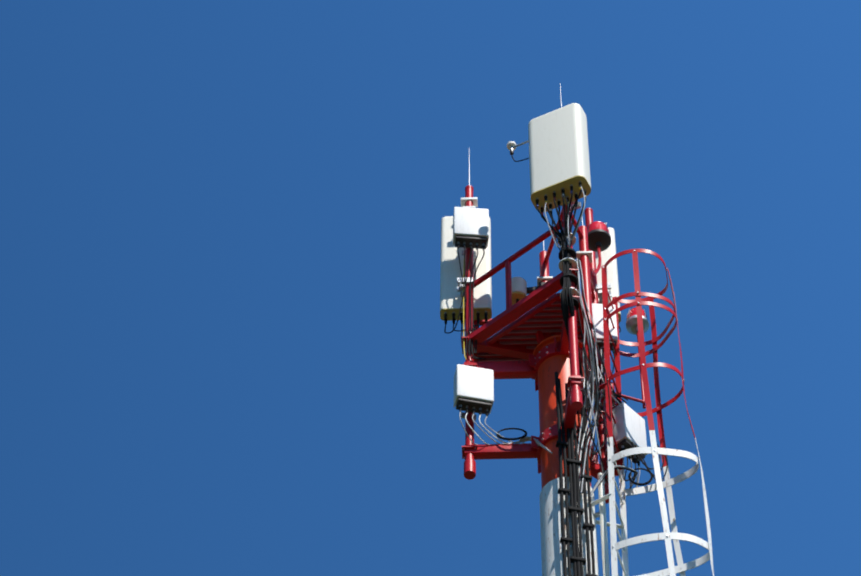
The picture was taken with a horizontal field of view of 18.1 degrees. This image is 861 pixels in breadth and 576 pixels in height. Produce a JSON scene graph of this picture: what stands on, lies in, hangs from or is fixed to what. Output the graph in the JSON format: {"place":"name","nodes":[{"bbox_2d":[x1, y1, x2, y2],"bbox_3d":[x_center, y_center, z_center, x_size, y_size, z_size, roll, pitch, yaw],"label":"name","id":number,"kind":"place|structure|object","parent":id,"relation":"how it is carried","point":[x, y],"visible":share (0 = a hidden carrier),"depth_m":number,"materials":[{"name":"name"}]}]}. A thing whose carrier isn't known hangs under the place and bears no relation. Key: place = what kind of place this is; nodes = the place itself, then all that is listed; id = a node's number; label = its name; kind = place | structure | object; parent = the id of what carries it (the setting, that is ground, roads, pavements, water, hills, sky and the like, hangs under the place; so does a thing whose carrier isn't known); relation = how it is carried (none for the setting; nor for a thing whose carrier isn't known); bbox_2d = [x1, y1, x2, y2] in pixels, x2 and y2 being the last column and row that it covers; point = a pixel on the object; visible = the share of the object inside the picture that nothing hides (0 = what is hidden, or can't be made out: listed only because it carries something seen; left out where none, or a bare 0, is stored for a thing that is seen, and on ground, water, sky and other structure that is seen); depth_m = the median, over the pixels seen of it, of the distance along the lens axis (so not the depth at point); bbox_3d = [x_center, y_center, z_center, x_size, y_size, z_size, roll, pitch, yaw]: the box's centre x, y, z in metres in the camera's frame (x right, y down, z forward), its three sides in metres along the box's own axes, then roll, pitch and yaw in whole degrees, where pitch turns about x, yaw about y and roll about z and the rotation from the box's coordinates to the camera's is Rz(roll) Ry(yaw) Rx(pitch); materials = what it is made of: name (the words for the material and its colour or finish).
{"place":"outdoors","nodes":[
{"label":"outdoors","id":0,"kind":"place"},
{"bbox_2d":[0,0,860,575],"label":"sky","id":1,"kind":"structure","parent":0,"point":[226,350],"materials":[{"name":"blue"}]},
{"bbox_3d":[0.996,13.708,8.105,2.400,0.420,2.400,-1,-53,2],"label":"footing","id":2,"kind":"object","parent":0,"visible":0},
{"bbox_2d":[529,335,598,575],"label":"mast","id":3,"kind":"object","parent":2,"relation":"on","point":[547,360],"visible":0.56,"depth_m":23.84,"materials":[{"name":"red metal"}]},
{"bbox_2d":[461,86,614,503],"bbox_3d":[0.978,-0.075,25.790,1.394,5.120,1.288,-1,-53,2],"label":"support frame","id":4,"kind":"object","parent":3,"relation":"attached to","point":[508,349],"depth_m":25.23,"materials":[{"name":"red paint"}]},
{"bbox_2d":[440,216,491,323],"bbox_3d":[0.346,-0.260,26.574,0.500,1.635,0.340,-1,-53,2],"label":"antenna","id":5,"kind":"object","parent":4,"relation":"attached to","point":[451,289],"visible":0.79,"depth_m":26.37,"materials":[{"name":"white plastic"}]},
{"bbox_2d":[453,207,488,255],"bbox_3d":[0.391,-0.512,26.581,0.342,0.625,0.310,4,-53,-2],"label":"remote radio unit","id":6,"kind":"object","parent":4,"relation":"attached to","point":[470,227],"visible":1,"depth_m":26.44,"materials":[{"name":"metal"}]},
{"bbox_2d":[454,364,493,420],"bbox_3d":[0.378,1.003,24.605,0.342,0.625,0.310,10,-53,-7],"label":"remote radio unit","id":7,"kind":"object","parent":4,"relation":"attached to","point":[474,390],"visible":1,"depth_m":24.47,"materials":[{"name":"metal"}]},
{"bbox_2d":[511,277,545,304],"bbox_3d":[0.952,0.043,25.957,0.425,0.300,0.190,-1,-53,2],"label":"panel antenna","id":8,"kind":"object","parent":4,"relation":"attached to","point":[521,290],"visible":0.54,"depth_m":25.91,"materials":[{"name":"beige plastic"}]},
{"bbox_2d":[528,103,590,211],"bbox_3d":[1.283,-1.166,26.031,0.570,1.355,0.450,-21,-56,16],"label":"antenna","id":9,"kind":"object","parent":4,"relation":"attached to","point":[559,163],"visible":0.81,"depth_m":25.80,"materials":[{"name":"white plastic"}]},
{"bbox_2d":[507,140,528,161],"bbox_3d":[0.946,-1.353,26.494,0.406,0.400,0.095,-15,-54,12],"label":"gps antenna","id":10,"kind":"object","parent":9,"relation":"attached to","point":[511,146],"visible":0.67,"depth_m":26.59,"materials":[{"name":"white paint"}]},
{"bbox_2d":[444,186,667,575],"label":"cables","id":11,"kind":"object","parent":9,"relation":"hanging from","point":[591,395],"visible":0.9,"depth_m":24.11,"materials":[{"name":"black rubber"}]},
{"bbox_2d":[592,303,617,360],"bbox_3d":[1.629,0.468,25.729,0.264,0.715,0.330,3,-53,-2],"label":"remote radio unit","id":12,"kind":"object","parent":4,"relation":"attached to","point":[597,310],"visible":0.44,"depth_m":25.60,"materials":[{"name":"metal"}]},
{"bbox_2d":[595,223,620,322],"bbox_3d":[1.719,-0.180,26.901,0.302,1.525,0.338,-1,-53,2],"label":"antenna","id":13,"kind":"object","parent":4,"relation":"attached to","point":[612,273],"visible":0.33,"depth_m":26.90,"materials":[{"name":"white plastic"}]},
{"bbox_2d":[602,382,618,475],"bbox_3d":[1.632,1.325,24.644,0.060,1.250,0.202,29,-58,-20],"label":"mounting bracket","id":14,"kind":"object","parent":4,"relation":"attached to","point":[615,471],"visible":0.21,"depth_m":24.30,"materials":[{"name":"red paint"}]},
{"bbox_2d":[587,221,648,408],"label":"warning lights","id":15,"kind":"object","parent":4,"relation":"attached to","point":[599,239],"visible":0.83,"depth_m":26.32,"materials":[{"name":"red paint"}]},
{"bbox_2d":[604,402,646,465],"bbox_3d":[1.739,1.372,24.379,0.310,0.655,0.303,-37,-61,25],"label":"remote radio unit","id":16,"kind":"object","parent":4,"relation":"attached to","point":[628,427],"visible":0.83,"depth_m":24.29,"materials":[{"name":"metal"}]},
{"bbox_2d":[591,249,713,575],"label":"ladder","id":17,"kind":"object","parent":2,"relation":"on","point":[667,535],"visible":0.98,"depth_m":23.82,"materials":[{"name":"metal"}]}
]}

